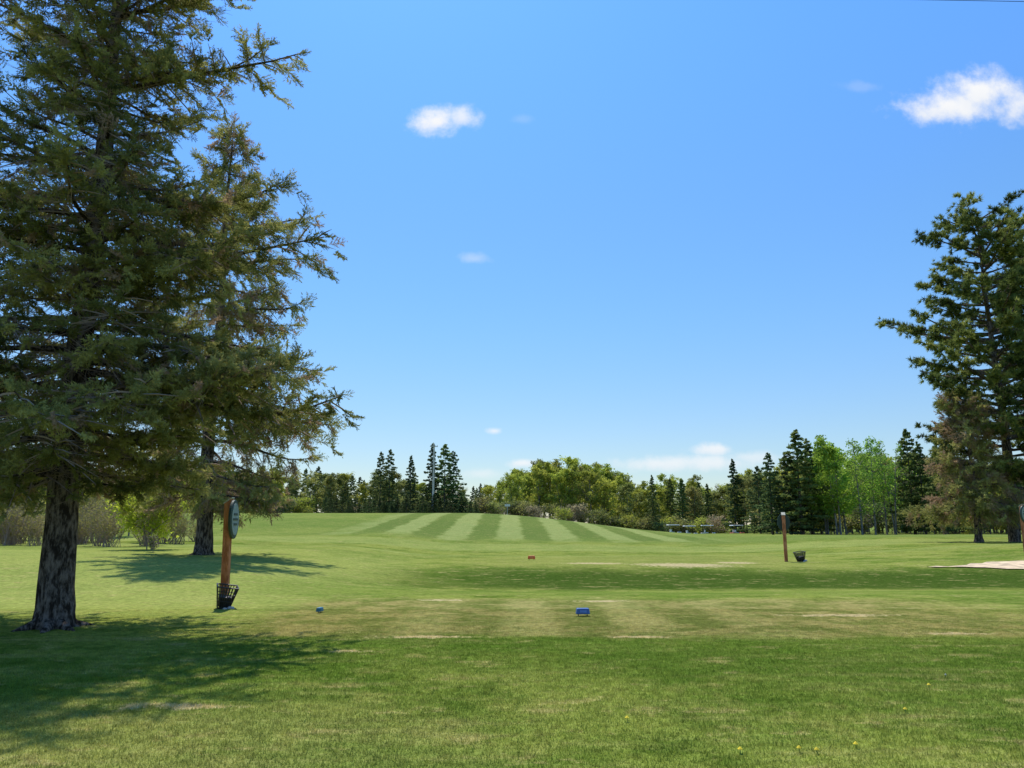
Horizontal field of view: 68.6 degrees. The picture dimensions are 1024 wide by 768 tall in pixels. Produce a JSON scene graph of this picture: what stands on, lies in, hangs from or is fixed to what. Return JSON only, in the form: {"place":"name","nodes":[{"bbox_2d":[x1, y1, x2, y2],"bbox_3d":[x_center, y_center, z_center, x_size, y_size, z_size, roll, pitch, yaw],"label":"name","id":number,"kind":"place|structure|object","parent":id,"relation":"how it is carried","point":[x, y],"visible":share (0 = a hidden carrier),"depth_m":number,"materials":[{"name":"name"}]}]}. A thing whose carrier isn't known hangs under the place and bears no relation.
{"place":"outdoors","nodes":[
{"label":"outdoors","id":0,"kind":"place"},
{"bbox_2d":[0,513,1023,767],"bbox_3d":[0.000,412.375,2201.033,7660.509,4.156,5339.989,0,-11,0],"label":"ground","id":1,"kind":"structure","parent":0,"point":[476,563],"depth_m":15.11,"materials":[{"name":"green plant"}]},
{"bbox_2d":[0,464,216,546],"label":"brush thicket","id":2,"kind":"object","parent":1,"relation":"on","point":[12,528],"visible":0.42,"depth_m":40.08,"materials":[{"name":"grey plant"}]},
{"bbox_2d":[105,482,189,549],"bbox_3d":[-16.021,5.769,33.422,3.740,3.208,4.540,0,-11,0],"label":"leafy shrub","id":3,"kind":"object","parent":1,"relation":"on","point":[133,519],"visible":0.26,"depth_m":33.04,"materials":[{"name":"green plant"}]},
{"bbox_2d":[146,532,159,551],"bbox_3d":[-14.378,6.362,30.173,0.603,0.816,1.029,9,-14,-40],"label":"sapling","id":4,"kind":"object","parent":1,"relation":"on","point":[152,545],"visible":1,"depth_m":30.10,"materials":[{"name":"green plant"}]},
{"bbox_2d":[0,0,364,633],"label":"spruce tree","id":5,"kind":"object","parent":1,"relation":"on","point":[62,416],"visible":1,"depth_m":12.23,"materials":[{"name":"green plant"}]},
{"bbox_2d":[216,583,238,608],"bbox_3d":[-5.576,4.144,14.617,0.407,0.429,0.433,13,-9,-23],"label":"wire litter basket","id":6,"kind":"object","parent":1,"relation":"on","point":[223,601],"visible":0.94,"depth_m":14.52,"materials":[{"name":"black metal"}]},
{"bbox_2d":[220,497,238,594],"bbox_3d":[-5.715,3.456,15.123,0.241,2.326,0.540,-1,-11,-2],"label":"tee sign post","id":7,"kind":"object","parent":1,"relation":"on","point":[231,520],"visible":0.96,"depth_m":15.10,"materials":[{"name":"brown wood"}]},
{"bbox_2d":[131,111,348,554],"bbox_3d":[-11.091,-2.241,30.139,7.403,18.071,6.942,-8,-13,36],"label":"spruce tree","id":8,"kind":"object","parent":1,"relation":"on","point":[245,496],"visible":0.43,"depth_m":29.36,"materials":[{"name":"green plant"}]},
{"bbox_2d":[316,607,323,612],"bbox_3d":[-3.549,4.192,13.865,0.084,0.130,0.172,-2,-11,10],"label":"tee marker","id":9,"kind":"object","parent":1,"relation":"on","point":[319,609],"visible":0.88,"depth_m":13.80,"materials":[{"name":"paint"}]},
{"bbox_2d":[364,452,393,512],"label":"spruce tree","id":10,"kind":"object","parent":1,"relation":"on","point":[378,477],"visible":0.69,"depth_m":136.91,"materials":[{"name":"green plant"}]},
{"bbox_2d":[373,449,400,510],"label":"spruce tree","id":11,"kind":"object","parent":1,"relation":"on","point":[392,469],"visible":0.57,"depth_m":140.13,"materials":[{"name":"green plant"}]},
{"bbox_2d":[403,455,419,512],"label":"spruce tree","id":12,"kind":"object","parent":1,"relation":"on","point":[410,479],"visible":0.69,"depth_m":135.91,"materials":[{"name":"green plant"}]},
{"bbox_2d":[419,443,442,512],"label":"spruce tree","id":13,"kind":"object","parent":1,"relation":"on","point":[429,487],"visible":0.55,"depth_m":135.15,"materials":[{"name":"green plant"}]},
{"bbox_2d":[430,444,437,512],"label":"utility pole","id":14,"kind":"object","parent":1,"relation":"on","point":[433,446],"visible":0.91,"depth_m":125.52,"materials":[{"name":"grey wood"}]},
{"bbox_2d":[421,444,472,512],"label":"spruce tree","id":15,"kind":"object","parent":1,"relation":"on","point":[444,453],"visible":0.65,"depth_m":134.85,"materials":[{"name":"green plant"}]},
{"bbox_2d":[438,451,473,512],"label":"spruce tree","id":16,"kind":"object","parent":1,"relation":"on","point":[455,462],"visible":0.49,"depth_m":136.85,"materials":[{"name":"green plant"}]},
{"bbox_2d":[4,446,1023,533],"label":"distant treeline","id":17,"kind":"object","parent":1,"relation":"on","point":[547,487],"visible":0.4,"depth_m":146.24,"materials":[{"name":"green plant"}]},
{"bbox_2d":[576,608,589,615],"bbox_3d":[1.260,4.088,13.375,0.246,0.185,0.120,1,-11,-4],"label":"tee marker","id":18,"kind":"object","parent":1,"relation":"on","point":[582,611],"visible":0.92,"depth_m":13.33,"materials":[{"name":"paint"}]},
{"bbox_2d":[643,475,660,530],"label":"spruce tree","id":19,"kind":"object","parent":1,"relation":"on","point":[651,500],"visible":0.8,"depth_m":139.16,"materials":[{"name":"green plant"}]},
{"bbox_2d":[701,525,715,533],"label":"golf cart","id":20,"kind":"object","parent":1,"relation":"on","point":[705,532],"visible":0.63,"depth_m":118.31,"materials":[{"name":"white metal"}]},
{"bbox_2d":[721,459,747,532],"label":"spruce tree","id":21,"kind":"object","parent":1,"relation":"on","point":[732,480],"visible":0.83,"depth_m":133.25,"materials":[{"name":"green plant"}]},
{"bbox_2d":[729,525,744,533],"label":"golf cart","id":22,"kind":"object","parent":1,"relation":"on","point":[733,531],"visible":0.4,"depth_m":118.54,"materials":[{"name":"white metal"}]},
{"bbox_2d":[737,466,773,533],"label":"spruce tree","id":23,"kind":"object","parent":1,"relation":"on","point":[756,500],"visible":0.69,"depth_m":110.73,"materials":[{"name":"green plant"}]},
{"bbox_2d":[749,453,788,534],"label":"spruce tree","id":24,"kind":"object","parent":1,"relation":"on","point":[770,502],"visible":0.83,"depth_m":98.81,"materials":[{"name":"green plant"}]},
{"bbox_2d":[777,512,789,561],"bbox_3d":[12.109,6.875,33.338,0.540,2.326,0.241,-3,-11,15],"label":"tee sign post","id":25,"kind":"object","parent":1,"relation":"on","point":[783,522],"visible":0.94,"depth_m":33.39,"materials":[{"name":"brown wood"}]},
{"bbox_2d":[625,673,945,753],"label":"dandelions","id":26,"kind":"object","parent":1,"relation":"on","point":[799,747],"visible":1,"depth_m":5.41,"materials":[{"name":"yellow plant"}]},
{"bbox_2d":[759,451,820,534],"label":"spruce tree","id":27,"kind":"object","parent":1,"relation":"on","point":[796,531],"visible":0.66,"depth_m":97.22,"materials":[{"name":"green plant"}]},
{"bbox_2d":[793,551,806,561],"bbox_3d":[12.721,7.617,33.127,0.407,0.429,0.433,-8,-5,-13],"label":"wire litter basket","id":28,"kind":"object","parent":1,"relation":"on","point":[800,556],"visible":1,"depth_m":33.01,"materials":[{"name":"black metal"}]},
{"bbox_2d":[771,429,830,534],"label":"spruce tree","id":29,"kind":"object","parent":1,"relation":"on","point":[798,472],"visible":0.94,"depth_m":96.66,"materials":[{"name":"green plant"}]},
{"bbox_2d":[794,438,833,534],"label":"spruce tree","id":30,"kind":"object","parent":1,"relation":"on","point":[806,443],"visible":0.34,"depth_m":99.63,"materials":[{"name":"green plant"}]},
{"bbox_2d":[798,451,841,533],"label":"spruce tree","id":31,"kind":"object","parent":1,"relation":"on","point":[823,529],"visible":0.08,"depth_m":101.99,"materials":[{"name":"green plant"}]},
{"bbox_2d":[807,455,842,534],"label":"poplar tree","id":32,"kind":"object","parent":1,"relation":"on","point":[816,470],"visible":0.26,"depth_m":98.01,"materials":[{"name":"green plant"}]},
{"bbox_2d":[804,435,860,534],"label":"poplar tree","id":33,"kind":"object","parent":1,"relation":"on","point":[822,454],"visible":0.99,"depth_m":95.23,"materials":[{"name":"green plant"}]},
{"bbox_2d":[822,443,858,534],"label":"poplar tree","id":34,"kind":"object","parent":1,"relation":"on","point":[846,479],"visible":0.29,"depth_m":98.20,"materials":[{"name":"green plant"}]},
{"bbox_2d":[837,438,879,534],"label":"poplar tree","id":35,"kind":"object","parent":1,"relation":"on","point":[857,475],"visible":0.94,"depth_m":95.45,"materials":[{"name":"green plant"}]},
{"bbox_2d":[847,436,893,534],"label":"poplar tree","id":36,"kind":"object","parent":1,"relation":"on","point":[867,446],"visible":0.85,"depth_m":95.91,"materials":[{"name":"green plant"}]},
{"bbox_2d":[860,439,902,534],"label":"poplar tree","id":37,"kind":"object","parent":1,"relation":"on","point":[881,478],"visible":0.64,"depth_m":97.07,"materials":[{"name":"green plant"}]},
{"bbox_2d":[865,443,916,534],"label":"poplar tree","id":38,"kind":"object","parent":1,"relation":"on","point":[894,495],"visible":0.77,"depth_m":96.40,"materials":[{"name":"green plant"}]},
{"bbox_2d":[882,428,939,534],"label":"spruce tree","id":39,"kind":"object","parent":1,"relation":"on","point":[903,443],"visible":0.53,"depth_m":96.45,"materials":[{"name":"green plant"}]},
{"bbox_2d":[900,441,937,534],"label":"spruce tree","id":40,"kind":"object","parent":1,"relation":"on","point":[917,468],"visible":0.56,"depth_m":94.20,"materials":[{"name":"green plant"}]},
{"bbox_2d":[916,445,972,534],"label":"spruce tree","id":41,"kind":"object","parent":1,"relation":"on","point":[933,491],"visible":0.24,"depth_m":91.11,"materials":[{"name":"green plant"}]},
{"bbox_2d":[873,189,1023,541],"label":"pine tree","id":42,"kind":"object","parent":1,"relation":"on","point":[996,377],"visible":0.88,"depth_m":51.07,"materials":[{"name":"green plant"}]},
{"bbox_2d":[898,389,1023,541],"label":"spruce tree","id":43,"kind":"object","parent":1,"relation":"on","point":[972,505],"visible":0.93,"depth_m":48.38,"materials":[{"name":"green plant"}]},
{"bbox_2d":[945,227,1023,471],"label":"pine tree","id":44,"kind":"object","parent":1,"relation":"on","point":[993,416],"visible":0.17,"depth_m":55.41,"materials":[{"name":"green plant"}]},
{"bbox_2d":[1018,504,1023,550],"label":"tee sign post","id":45,"kind":"object","parent":1,"relation":"on","point":[1021,509],"visible":1,"depth_m":34.01,"materials":[{"name":"brown wood"}]},
{"bbox_3d":[42.000,-1.301,9.898,1.300,9.400,0.400,0,-11,0],"label":"utility pole","id":46,"kind":"object","parent":1,"relation":"on","visible":0},
{"bbox_2d":[948,0,1023,1],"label":"power line","id":47,"kind":"object","parent":46,"relation":"attached to","point":[982,0],"visible":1,"depth_m":9.32,"materials":[{"name":"black metal"}]},
{"bbox_2d":[0,0,1023,524],"label":"sky","id":48,"kind":"structure","parent":0,"point":[643,239],"materials":[{"name":"blue"}]},
{"bbox_2d":[927,561,1023,568],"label":"gravel path","id":49,"kind":"structure","parent":0,"point":[1011,564],"depth_m":28.83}
]}

